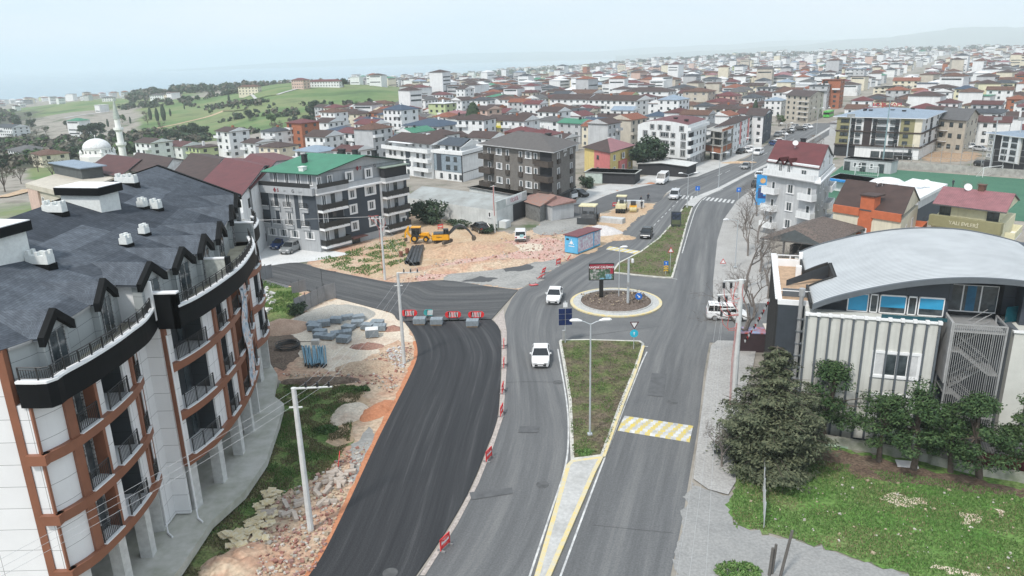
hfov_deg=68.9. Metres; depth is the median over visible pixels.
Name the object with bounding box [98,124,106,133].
evergreen tree
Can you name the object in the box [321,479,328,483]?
kerbstone
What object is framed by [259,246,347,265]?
forecourt
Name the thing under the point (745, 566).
shrub
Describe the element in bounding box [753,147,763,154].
minivan
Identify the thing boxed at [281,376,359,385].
earth mound
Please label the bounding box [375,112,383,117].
house
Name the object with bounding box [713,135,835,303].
paving
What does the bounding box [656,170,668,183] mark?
minibus
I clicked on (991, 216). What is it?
window
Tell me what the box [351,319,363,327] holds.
kerbstone pallet
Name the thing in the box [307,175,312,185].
window
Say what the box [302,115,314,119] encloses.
evergreen tree
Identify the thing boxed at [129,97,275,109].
hedgerow
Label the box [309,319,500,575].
new asphalt
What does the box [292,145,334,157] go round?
house
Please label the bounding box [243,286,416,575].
works ground
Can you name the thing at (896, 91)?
house
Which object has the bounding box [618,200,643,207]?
concrete block
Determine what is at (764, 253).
bare tree
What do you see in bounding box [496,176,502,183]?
window
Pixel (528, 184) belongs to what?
window
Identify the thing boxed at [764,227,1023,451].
school building
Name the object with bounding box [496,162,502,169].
window
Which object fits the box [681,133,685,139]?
window
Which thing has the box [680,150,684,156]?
window
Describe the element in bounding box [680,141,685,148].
window
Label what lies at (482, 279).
tar patch
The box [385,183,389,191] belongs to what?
window
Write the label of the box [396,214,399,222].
window
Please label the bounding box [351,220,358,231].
window
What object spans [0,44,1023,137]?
town
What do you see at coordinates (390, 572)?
manhole cover
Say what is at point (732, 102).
house
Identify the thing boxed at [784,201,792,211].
window
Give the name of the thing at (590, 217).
asphalt paver
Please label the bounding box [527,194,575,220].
shed
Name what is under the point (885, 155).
window
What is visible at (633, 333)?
road sign
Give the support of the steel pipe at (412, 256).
on the sandy ground at (459, 235)
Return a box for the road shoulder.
[420,309,506,574]
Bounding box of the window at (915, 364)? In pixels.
[869,350,921,380]
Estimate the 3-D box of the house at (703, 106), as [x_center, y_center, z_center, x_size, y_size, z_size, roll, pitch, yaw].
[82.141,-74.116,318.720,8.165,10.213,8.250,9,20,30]
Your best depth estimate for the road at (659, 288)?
83.11 m
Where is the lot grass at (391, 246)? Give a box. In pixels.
[315,235,406,275]
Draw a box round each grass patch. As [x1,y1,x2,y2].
[182,383,364,575]
[264,285,308,321]
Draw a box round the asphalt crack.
[596,525,669,532]
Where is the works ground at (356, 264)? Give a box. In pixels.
[307,203,655,290]
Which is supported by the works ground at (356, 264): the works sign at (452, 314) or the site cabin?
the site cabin
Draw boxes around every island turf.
[562,340,641,457]
[614,206,691,276]
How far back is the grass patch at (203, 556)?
56.43 m
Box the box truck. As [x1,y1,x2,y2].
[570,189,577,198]
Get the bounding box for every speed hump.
[606,246,639,253]
[618,416,692,441]
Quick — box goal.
[854,165,878,176]
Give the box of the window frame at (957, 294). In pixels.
[948,284,963,310]
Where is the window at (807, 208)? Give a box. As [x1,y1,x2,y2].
[805,205,809,212]
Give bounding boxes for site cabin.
[563,227,601,253]
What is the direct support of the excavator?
on the earth bank at (467, 250)
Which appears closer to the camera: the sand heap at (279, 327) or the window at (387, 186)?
the sand heap at (279, 327)
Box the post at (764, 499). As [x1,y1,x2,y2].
[763,460,766,527]
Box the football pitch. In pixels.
[828,166,1023,220]
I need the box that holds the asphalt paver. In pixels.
[577,203,599,224]
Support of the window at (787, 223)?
in the apartment house at (799, 187)
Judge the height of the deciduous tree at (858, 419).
5.893 m
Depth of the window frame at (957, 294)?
55.70 m
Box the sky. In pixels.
[0,0,1023,71]
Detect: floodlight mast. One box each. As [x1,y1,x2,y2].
[846,114,854,157]
[882,97,894,158]
[989,117,1001,167]
[1018,117,1023,132]
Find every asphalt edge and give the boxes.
[267,279,403,321]
[416,376,500,574]
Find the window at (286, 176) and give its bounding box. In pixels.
[284,174,289,182]
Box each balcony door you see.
[177,328,183,344]
[183,365,190,390]
[191,412,198,434]
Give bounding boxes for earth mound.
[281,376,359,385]
[335,360,398,375]
[349,342,383,349]
[385,325,403,331]
[723,161,755,163]
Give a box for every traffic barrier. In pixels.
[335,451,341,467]
[437,531,452,553]
[483,446,494,462]
[497,403,505,416]
[499,381,506,393]
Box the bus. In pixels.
[823,110,833,117]
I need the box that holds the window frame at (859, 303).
[846,294,869,311]
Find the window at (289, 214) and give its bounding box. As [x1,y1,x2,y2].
[286,212,292,223]
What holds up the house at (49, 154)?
on the ground at (46, 113)
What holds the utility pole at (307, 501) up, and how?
on the works ground at (374, 395)
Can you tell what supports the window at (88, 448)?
in the apartment building at (124, 362)
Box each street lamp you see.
[569,318,611,435]
[618,246,627,295]
[679,172,698,206]
[723,218,738,267]
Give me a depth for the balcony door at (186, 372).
49.69 m
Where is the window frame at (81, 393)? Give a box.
[72,391,87,418]
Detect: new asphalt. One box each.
[268,263,516,321]
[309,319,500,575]
[560,176,705,219]
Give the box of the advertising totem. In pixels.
[755,174,766,206]
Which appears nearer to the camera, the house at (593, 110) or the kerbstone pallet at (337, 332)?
the kerbstone pallet at (337, 332)
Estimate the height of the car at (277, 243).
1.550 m
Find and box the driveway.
[672,482,908,575]
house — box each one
[0,123,30,136]
[6,144,52,153]
[25,160,113,209]
[29,148,69,167]
[95,154,142,176]
[102,96,115,101]
[129,152,183,173]
[133,137,174,157]
[149,94,163,100]
[172,139,201,158]
[175,153,225,179]
[186,141,218,155]
[203,158,269,243]
[213,125,249,157]
[238,85,261,97]
[240,137,274,157]
[244,152,293,253]
[256,141,299,156]
[260,125,292,142]
[284,118,320,148]
[291,78,309,88]
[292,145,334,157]
[303,129,345,147]
[310,79,343,87]
[314,104,329,118]
[316,117,344,129]
[320,108,348,122]
[323,104,347,109]
[326,126,349,130]
[331,143,375,155]
[338,127,354,144]
[342,107,367,111]
[348,110,368,126]
[353,117,388,127]
[353,121,392,156]
[354,115,383,121]
[369,109,382,116]
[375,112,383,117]
[376,100,394,105]
[381,132,448,178]
[382,103,418,133]
[395,125,434,133]
[402,117,456,131]
[418,113,435,117]
[422,96,437,108]
[424,129,460,136]
[427,99,457,114]
[432,92,452,98]
[432,112,457,119]
[432,137,483,181]
[438,97,450,101]
[441,109,466,114]
[446,112,464,121]
[450,96,473,110]
[450,130,467,137]
[455,112,495,133]
[456,86,474,96]
[466,129,503,136]
[467,131,504,145]
[470,97,495,105]
[477,104,502,115]
[481,91,500,96]
[486,93,511,97]
[487,104,506,107]
[491,113,511,131]
[497,96,517,107]
[501,113,540,132]
[502,108,519,114]
[504,124,539,134]
[508,98,532,112]
[518,112,537,115]
[521,90,539,95]
[522,100,547,113]
[527,94,547,101]
[534,126,562,137]
[536,105,571,117]
[540,115,564,130]
[549,93,594,105]
[549,103,569,106]
[551,91,576,94]
[556,117,590,143]
[561,131,580,150]
[565,106,584,109]
[570,108,596,116]
[570,109,594,118]
[571,88,604,93]
[581,120,592,146]
[582,104,601,113]
[583,138,634,170]
[584,115,606,119]
[586,117,622,144]
[587,93,652,115]
[597,112,620,116]
[611,106,639,113]
[613,112,647,148]
[619,92,639,94]
[622,86,676,95]
[643,93,657,100]
[645,110,663,120]
[648,100,657,113]
[657,95,689,111]
[663,106,688,116]
[669,83,696,91]
[678,86,693,90]
[679,109,716,122]
[682,86,716,102]
[689,101,700,109]
[692,102,716,109]
[706,102,746,112]
[706,122,718,141]
[715,92,741,103]
[715,109,739,123]
[716,100,739,105]
[729,89,747,95]
[731,86,752,91]
[736,107,749,115]
[739,104,752,107]
[741,83,768,91]
[741,94,765,103]
[751,93,771,99]
[755,84,778,91]
[757,100,764,107]
[758,138,836,233]
[764,97,785,115]
[771,89,789,97]
[781,89,798,98]
[782,87,805,89]
[808,81,830,109]
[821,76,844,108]
[829,120,836,135]
[833,178,926,235]
[844,104,870,112]
[845,66,866,79]
[851,96,874,106]
[868,94,890,97]
[870,95,886,103]
[874,98,906,105]
[885,86,910,96]
[886,100,909,107]
[892,76,921,88]
[899,178,947,220]
[911,88,928,93]
[911,103,935,108]
[925,106,958,109]
[927,84,958,95]
[928,184,1022,239]
[933,88,954,98]
[935,107,980,152]
[936,98,962,107]
[953,85,977,99]
[962,103,970,107]
[968,107,1008,111]
[970,100,1005,108]
[974,114,1013,144]
[979,108,1007,115]
[986,86,1014,108]
[1005,95,1023,110]
[1005,111,1023,130]
[1006,111,1023,115]
[1013,99,1023,110]
[1016,103,1023,110]
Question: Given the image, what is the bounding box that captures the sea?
[0,59,615,99]
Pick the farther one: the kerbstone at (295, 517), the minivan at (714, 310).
the minivan at (714, 310)
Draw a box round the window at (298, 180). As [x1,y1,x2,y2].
[295,174,300,182]
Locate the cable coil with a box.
[275,339,310,350]
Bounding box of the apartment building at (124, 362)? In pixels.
[0,165,284,575]
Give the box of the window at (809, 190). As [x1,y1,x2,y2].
[806,187,811,194]
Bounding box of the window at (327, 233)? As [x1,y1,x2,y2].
[324,230,330,240]
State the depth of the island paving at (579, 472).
50.47 m
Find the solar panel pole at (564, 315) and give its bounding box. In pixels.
[558,301,571,341]
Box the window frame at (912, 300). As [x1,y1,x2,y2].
[906,296,917,314]
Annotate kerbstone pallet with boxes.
[307,323,321,331]
[312,328,327,333]
[312,332,327,339]
[317,318,330,327]
[320,333,335,340]
[330,316,341,324]
[330,329,343,336]
[335,334,351,343]
[339,328,351,335]
[341,313,352,320]
[341,323,355,329]
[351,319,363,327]
[352,313,364,320]
[360,322,373,330]
[365,326,378,338]
[370,319,384,322]
[372,323,385,331]
[413,316,425,324]
[430,317,442,325]
[466,318,478,326]
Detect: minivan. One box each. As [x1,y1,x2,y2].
[514,228,526,241]
[669,188,680,199]
[706,301,746,320]
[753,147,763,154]
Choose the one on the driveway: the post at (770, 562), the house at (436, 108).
the post at (770, 562)
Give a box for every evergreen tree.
[13,118,21,124]
[25,119,36,129]
[71,146,82,159]
[76,125,90,133]
[84,122,103,134]
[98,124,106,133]
[167,130,180,139]
[179,124,193,133]
[187,122,200,133]
[196,126,208,134]
[244,109,255,120]
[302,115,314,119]
[306,100,324,113]
[628,140,653,162]
[639,133,669,161]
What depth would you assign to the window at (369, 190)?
124.27 m
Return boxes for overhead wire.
[1,383,325,575]
[284,216,381,219]
[311,270,416,377]
[373,216,417,268]
[676,291,723,575]
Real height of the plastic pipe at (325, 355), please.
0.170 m
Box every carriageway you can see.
[418,102,851,575]
[562,129,829,575]
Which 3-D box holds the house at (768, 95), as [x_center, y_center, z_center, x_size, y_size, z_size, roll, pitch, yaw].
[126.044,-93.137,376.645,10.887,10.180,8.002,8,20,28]
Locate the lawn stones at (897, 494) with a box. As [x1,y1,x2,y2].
[747,477,1013,568]
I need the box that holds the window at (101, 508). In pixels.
[97,497,107,530]
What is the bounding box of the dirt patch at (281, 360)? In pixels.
[268,335,303,370]
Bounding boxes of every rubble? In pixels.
[252,442,368,575]
[283,343,411,391]
[403,230,564,280]
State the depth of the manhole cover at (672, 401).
64.76 m
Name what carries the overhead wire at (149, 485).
attached to the utility pole at (307, 501)
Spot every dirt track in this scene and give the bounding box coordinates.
[0,189,27,196]
[125,109,244,132]
[251,89,294,98]
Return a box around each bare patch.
[881,492,926,507]
[930,564,979,575]
[959,512,981,523]
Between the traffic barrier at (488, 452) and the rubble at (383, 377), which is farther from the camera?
the rubble at (383, 377)
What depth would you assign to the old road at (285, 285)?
102.30 m
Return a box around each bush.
[286,301,307,314]
[408,199,448,224]
[444,219,471,228]
[478,223,496,233]
[577,175,594,188]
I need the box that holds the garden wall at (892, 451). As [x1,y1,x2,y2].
[825,434,1023,482]
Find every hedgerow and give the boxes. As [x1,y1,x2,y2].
[117,87,238,109]
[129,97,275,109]
[129,126,259,141]
[217,101,392,122]
[298,98,369,105]
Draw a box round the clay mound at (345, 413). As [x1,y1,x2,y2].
[330,402,368,425]
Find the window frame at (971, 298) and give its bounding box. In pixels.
[960,284,982,312]
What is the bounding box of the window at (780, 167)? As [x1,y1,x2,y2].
[778,164,782,170]
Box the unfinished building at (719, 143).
[704,125,734,161]
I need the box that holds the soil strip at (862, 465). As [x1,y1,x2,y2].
[807,446,1023,497]
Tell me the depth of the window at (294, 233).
119.80 m
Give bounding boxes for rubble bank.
[198,542,268,575]
[419,258,538,273]
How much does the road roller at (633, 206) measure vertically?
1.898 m
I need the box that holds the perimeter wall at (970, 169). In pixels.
[893,144,1023,177]
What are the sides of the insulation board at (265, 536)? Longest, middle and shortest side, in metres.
0.550 x 0.420 x 0.070 m
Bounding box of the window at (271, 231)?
[268,228,276,235]
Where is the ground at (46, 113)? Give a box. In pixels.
[0,49,1023,575]
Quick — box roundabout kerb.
[570,288,661,317]
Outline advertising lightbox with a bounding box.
[671,211,681,226]
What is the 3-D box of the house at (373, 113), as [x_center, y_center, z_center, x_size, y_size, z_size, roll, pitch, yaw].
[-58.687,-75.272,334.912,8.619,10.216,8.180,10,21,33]
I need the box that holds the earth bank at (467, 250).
[422,241,519,258]
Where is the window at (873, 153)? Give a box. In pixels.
[870,151,879,157]
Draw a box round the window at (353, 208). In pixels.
[349,203,357,214]
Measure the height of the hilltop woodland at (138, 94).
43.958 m
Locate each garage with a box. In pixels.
[583,168,641,184]
[636,159,697,176]
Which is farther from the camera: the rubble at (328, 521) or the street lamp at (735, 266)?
the street lamp at (735, 266)
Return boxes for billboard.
[589,263,613,297]
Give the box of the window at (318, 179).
[316,177,321,183]
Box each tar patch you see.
[463,276,497,281]
[503,264,533,271]
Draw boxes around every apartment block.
[258,148,411,251]
[478,130,580,197]
[638,115,709,162]
[713,116,751,153]
[745,108,772,144]
[785,89,823,122]
[833,103,946,159]
[873,86,912,94]
[984,130,1023,169]
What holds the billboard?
on the roundabout mulch
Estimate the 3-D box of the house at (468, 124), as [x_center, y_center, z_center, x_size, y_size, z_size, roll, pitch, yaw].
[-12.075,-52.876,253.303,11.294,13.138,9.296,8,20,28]
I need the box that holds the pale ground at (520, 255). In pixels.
[417,237,566,280]
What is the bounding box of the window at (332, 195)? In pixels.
[331,193,334,203]
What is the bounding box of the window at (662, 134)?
[660,132,668,137]
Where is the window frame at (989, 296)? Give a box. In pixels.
[978,286,999,313]
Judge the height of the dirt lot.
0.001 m
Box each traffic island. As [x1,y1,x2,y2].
[534,456,603,575]
[559,339,643,459]
[614,205,692,277]
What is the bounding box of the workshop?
[407,186,526,227]
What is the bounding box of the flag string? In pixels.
[744,298,769,341]
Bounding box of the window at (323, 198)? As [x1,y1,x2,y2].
[321,195,326,204]
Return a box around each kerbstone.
[260,509,273,511]
[278,510,290,516]
[281,509,293,518]
[282,498,289,508]
[291,511,298,521]
[293,500,304,507]
[313,482,321,490]
[313,489,321,498]
[315,497,326,507]
[317,499,329,505]
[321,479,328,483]
[322,485,331,493]
[323,474,334,479]
[324,498,336,502]
[326,470,337,474]
[333,476,345,480]
[336,472,348,477]
[336,480,340,490]
[344,468,356,473]
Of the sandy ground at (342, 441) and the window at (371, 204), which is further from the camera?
the window at (371, 204)
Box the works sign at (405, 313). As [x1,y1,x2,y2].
[402,310,416,317]
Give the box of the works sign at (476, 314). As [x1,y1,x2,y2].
[468,311,483,319]
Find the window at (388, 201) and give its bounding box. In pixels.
[386,199,390,208]
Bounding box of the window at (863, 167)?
[859,162,865,171]
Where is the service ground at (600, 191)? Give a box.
[574,143,761,203]
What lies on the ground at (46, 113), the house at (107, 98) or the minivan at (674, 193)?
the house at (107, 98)
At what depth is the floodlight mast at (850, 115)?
182.50 m
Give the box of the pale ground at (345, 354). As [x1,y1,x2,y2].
[291,299,412,372]
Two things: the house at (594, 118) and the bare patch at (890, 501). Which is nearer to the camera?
the bare patch at (890, 501)
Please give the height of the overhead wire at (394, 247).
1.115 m
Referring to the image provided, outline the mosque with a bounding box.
[79,135,116,162]
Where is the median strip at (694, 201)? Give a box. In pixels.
[681,127,829,208]
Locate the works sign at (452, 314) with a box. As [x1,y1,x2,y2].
[445,311,460,319]
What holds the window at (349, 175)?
in the apartment block at (310, 191)
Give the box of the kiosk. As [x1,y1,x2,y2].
[734,323,765,352]
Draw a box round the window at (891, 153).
[887,152,896,157]
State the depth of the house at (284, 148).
234.35 m
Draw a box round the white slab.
[895,459,918,468]
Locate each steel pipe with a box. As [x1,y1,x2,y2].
[404,245,414,263]
[409,245,417,265]
[412,245,420,265]
[416,244,423,264]
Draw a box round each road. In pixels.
[263,279,288,287]
[505,198,733,575]
[707,303,767,342]
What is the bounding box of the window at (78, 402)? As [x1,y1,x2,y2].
[74,392,84,421]
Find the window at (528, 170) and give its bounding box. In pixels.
[525,166,531,173]
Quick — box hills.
[159,40,834,70]
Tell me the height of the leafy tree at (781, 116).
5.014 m
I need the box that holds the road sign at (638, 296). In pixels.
[635,293,641,299]
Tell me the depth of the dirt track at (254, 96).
603.42 m
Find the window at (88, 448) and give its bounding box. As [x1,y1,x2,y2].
[84,440,96,478]
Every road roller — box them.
[615,195,627,212]
[629,201,636,211]
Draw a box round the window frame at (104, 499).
[95,494,110,530]
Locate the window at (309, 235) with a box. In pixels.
[305,231,314,239]
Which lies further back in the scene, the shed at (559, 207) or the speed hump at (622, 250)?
the shed at (559, 207)
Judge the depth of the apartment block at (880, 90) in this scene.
374.52 m
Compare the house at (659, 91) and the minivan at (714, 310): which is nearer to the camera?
the minivan at (714, 310)
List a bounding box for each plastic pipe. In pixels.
[308,345,311,365]
[324,345,326,365]
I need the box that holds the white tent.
[869,177,903,184]
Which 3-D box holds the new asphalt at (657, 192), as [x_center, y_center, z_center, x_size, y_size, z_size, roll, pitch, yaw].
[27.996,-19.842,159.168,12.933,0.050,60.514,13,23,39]
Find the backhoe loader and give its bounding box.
[404,226,433,242]
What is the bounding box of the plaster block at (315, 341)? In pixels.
[311,339,319,344]
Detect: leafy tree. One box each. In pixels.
[119,114,125,122]
[265,113,276,125]
[776,114,785,125]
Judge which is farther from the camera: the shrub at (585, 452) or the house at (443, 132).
the house at (443, 132)
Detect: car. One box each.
[269,238,283,248]
[279,239,299,253]
[470,221,489,233]
[530,343,550,366]
[545,286,562,303]
[576,188,588,197]
[640,226,652,238]
[736,148,745,153]
[741,162,750,168]
[742,147,752,152]
[754,171,762,177]
[768,140,776,145]
[773,131,781,136]
[781,128,793,133]
[795,126,806,130]
[893,153,911,159]
[972,145,986,150]
[973,159,984,165]
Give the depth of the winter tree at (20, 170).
226.36 m
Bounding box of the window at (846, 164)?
[844,161,849,170]
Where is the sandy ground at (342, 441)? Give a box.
[326,390,370,446]
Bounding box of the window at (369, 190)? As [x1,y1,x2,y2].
[364,184,375,195]
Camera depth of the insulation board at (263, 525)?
48.66 m
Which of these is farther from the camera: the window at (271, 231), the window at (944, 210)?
the window at (271, 231)
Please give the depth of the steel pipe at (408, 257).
113.13 m
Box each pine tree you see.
[803,358,881,442]
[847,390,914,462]
[874,376,965,470]
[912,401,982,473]
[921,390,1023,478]
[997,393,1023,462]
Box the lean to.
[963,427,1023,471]
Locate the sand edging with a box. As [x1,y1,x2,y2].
[304,341,417,575]
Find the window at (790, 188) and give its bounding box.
[786,184,794,194]
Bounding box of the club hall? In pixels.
[830,173,874,190]
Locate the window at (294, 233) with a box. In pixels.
[290,230,299,238]
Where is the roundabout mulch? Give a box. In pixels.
[581,290,650,310]
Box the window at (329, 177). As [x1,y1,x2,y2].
[327,175,332,182]
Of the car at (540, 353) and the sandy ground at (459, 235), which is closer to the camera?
the car at (540, 353)
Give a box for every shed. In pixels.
[468,185,532,196]
[524,193,555,221]
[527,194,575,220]
[760,216,864,263]
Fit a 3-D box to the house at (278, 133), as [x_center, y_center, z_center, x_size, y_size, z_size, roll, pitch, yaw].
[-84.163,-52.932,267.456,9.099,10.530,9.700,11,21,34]
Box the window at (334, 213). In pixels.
[332,211,336,220]
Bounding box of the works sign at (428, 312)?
[424,309,432,317]
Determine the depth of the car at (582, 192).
158.45 m
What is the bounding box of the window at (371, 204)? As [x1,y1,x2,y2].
[367,199,375,210]
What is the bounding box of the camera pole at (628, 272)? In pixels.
[627,258,633,302]
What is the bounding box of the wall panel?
[239,283,255,385]
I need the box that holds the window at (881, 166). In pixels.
[877,164,884,173]
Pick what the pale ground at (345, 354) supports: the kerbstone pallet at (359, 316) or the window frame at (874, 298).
the kerbstone pallet at (359, 316)
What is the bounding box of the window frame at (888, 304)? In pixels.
[878,294,906,314]
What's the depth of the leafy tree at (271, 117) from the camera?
430.82 m
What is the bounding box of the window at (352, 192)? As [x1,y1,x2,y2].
[348,188,356,199]
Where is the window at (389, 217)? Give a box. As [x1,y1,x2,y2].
[388,215,392,224]
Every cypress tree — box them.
[148,107,151,118]
[154,108,158,120]
[160,104,165,120]
[465,102,479,115]
[753,100,757,107]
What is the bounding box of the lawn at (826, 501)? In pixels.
[725,447,1023,575]
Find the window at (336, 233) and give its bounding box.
[334,229,338,238]
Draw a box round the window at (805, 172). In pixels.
[800,169,807,174]
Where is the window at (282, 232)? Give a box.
[279,229,288,236]
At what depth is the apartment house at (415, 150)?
190.81 m
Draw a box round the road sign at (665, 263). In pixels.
[664,261,667,273]
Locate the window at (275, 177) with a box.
[272,173,277,181]
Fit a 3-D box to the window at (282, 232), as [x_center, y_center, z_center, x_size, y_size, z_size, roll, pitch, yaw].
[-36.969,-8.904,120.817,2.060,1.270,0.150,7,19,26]
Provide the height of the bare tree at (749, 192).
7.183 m
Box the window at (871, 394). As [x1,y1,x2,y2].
[864,392,914,417]
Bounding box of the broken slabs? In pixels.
[265,286,275,313]
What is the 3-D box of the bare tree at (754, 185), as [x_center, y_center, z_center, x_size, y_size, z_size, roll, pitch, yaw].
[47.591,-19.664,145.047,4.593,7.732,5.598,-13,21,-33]
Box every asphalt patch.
[469,487,512,499]
[518,426,538,432]
[648,373,666,396]
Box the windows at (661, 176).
[657,171,668,178]
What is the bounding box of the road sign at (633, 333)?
[630,322,638,348]
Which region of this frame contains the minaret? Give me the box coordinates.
[112,95,126,155]
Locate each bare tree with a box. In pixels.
[686,269,766,330]
[702,419,731,466]
[725,196,771,255]
[725,261,769,319]
[733,206,774,242]
[736,196,757,229]
[741,180,760,215]
[745,223,786,284]
[748,172,764,203]
[754,222,793,271]
[756,239,807,298]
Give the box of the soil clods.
[567,350,631,447]
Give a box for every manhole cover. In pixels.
[383,568,397,575]
[536,481,548,487]
[553,380,562,383]
[667,400,677,403]
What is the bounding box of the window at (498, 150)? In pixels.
[495,148,501,154]
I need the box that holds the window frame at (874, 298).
[869,294,878,312]
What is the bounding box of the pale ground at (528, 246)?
[515,243,542,251]
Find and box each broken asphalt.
[443,259,559,288]
[532,217,588,235]
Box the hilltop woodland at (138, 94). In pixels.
[124,78,349,101]
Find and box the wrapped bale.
[599,216,625,223]
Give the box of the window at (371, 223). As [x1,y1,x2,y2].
[369,216,376,226]
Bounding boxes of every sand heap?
[269,319,306,335]
[360,400,395,421]
[605,234,635,240]
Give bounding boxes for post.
[763,460,766,527]
[768,547,773,575]
[771,544,777,573]
[779,530,793,575]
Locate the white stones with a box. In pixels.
[386,346,404,367]
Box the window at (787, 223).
[782,219,790,227]
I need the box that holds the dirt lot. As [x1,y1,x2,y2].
[922,151,980,161]
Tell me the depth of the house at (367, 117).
286.18 m
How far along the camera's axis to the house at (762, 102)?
355.17 m
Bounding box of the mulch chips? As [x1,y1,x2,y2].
[581,289,649,304]
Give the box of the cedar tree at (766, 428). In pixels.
[704,346,841,492]
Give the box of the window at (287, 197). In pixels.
[284,194,290,206]
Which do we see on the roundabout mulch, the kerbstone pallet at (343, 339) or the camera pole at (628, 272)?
the camera pole at (628, 272)
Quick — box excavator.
[432,224,475,244]
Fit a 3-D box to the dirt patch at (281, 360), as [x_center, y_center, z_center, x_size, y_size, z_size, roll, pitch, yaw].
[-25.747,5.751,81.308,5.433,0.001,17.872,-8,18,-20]
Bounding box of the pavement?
[693,340,755,493]
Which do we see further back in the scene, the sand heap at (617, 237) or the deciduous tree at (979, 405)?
the sand heap at (617, 237)
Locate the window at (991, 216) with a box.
[986,212,999,221]
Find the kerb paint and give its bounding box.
[602,346,644,456]
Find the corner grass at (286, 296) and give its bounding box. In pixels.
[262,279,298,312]
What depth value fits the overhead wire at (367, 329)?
55.84 m
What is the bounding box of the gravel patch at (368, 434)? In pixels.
[349,427,374,480]
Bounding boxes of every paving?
[540,459,597,575]
[573,288,658,314]
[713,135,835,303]
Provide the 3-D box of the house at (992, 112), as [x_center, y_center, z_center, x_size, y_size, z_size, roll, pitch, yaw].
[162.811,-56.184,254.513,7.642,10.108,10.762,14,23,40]
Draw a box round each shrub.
[313,424,338,434]
[354,385,369,391]
[575,448,594,456]
[713,559,762,575]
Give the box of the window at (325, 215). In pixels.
[323,213,328,222]
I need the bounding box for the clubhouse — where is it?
[843,156,898,173]
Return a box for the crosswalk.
[703,197,734,202]
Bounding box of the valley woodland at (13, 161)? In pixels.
[0,99,372,168]
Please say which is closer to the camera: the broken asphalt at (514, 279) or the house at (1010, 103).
the broken asphalt at (514, 279)
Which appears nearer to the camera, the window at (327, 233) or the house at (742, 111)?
the window at (327, 233)
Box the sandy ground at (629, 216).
[581,203,654,253]
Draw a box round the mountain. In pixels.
[616,27,1023,60]
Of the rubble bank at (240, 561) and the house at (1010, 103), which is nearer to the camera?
the rubble bank at (240, 561)
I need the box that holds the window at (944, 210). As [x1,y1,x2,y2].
[939,206,950,215]
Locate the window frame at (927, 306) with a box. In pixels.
[917,296,945,316]
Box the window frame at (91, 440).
[83,438,99,480]
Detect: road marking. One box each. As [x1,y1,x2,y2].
[529,349,568,575]
[560,352,646,575]
[682,189,722,252]
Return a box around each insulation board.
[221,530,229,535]
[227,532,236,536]
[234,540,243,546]
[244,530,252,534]
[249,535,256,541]
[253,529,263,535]
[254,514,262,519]
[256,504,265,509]
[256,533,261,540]
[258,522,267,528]
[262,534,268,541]
[263,492,271,497]
[267,487,275,492]
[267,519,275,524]
[273,489,283,493]
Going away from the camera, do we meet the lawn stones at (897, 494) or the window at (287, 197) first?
the lawn stones at (897, 494)
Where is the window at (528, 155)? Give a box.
[525,151,531,158]
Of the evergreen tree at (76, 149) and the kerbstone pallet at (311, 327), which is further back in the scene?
the evergreen tree at (76, 149)
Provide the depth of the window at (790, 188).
117.73 m
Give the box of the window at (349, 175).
[345,171,353,181]
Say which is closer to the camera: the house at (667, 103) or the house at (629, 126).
the house at (629, 126)
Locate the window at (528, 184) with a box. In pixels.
[525,181,531,188]
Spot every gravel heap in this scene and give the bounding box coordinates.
[294,304,375,324]
[592,225,622,235]
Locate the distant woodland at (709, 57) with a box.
[462,45,1023,75]
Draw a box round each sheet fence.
[260,264,272,279]
[291,279,306,292]
[293,283,335,315]
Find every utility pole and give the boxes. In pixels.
[289,381,331,531]
[368,215,386,279]
[394,269,419,362]
[490,184,495,232]
[717,279,745,414]
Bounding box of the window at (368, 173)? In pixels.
[364,167,372,178]
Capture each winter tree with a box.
[0,166,13,191]
[11,167,26,183]
[27,155,41,171]
[42,158,57,174]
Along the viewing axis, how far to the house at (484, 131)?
241.29 m
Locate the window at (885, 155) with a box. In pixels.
[880,151,889,157]
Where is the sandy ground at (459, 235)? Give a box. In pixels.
[363,219,514,277]
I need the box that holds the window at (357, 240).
[352,231,359,243]

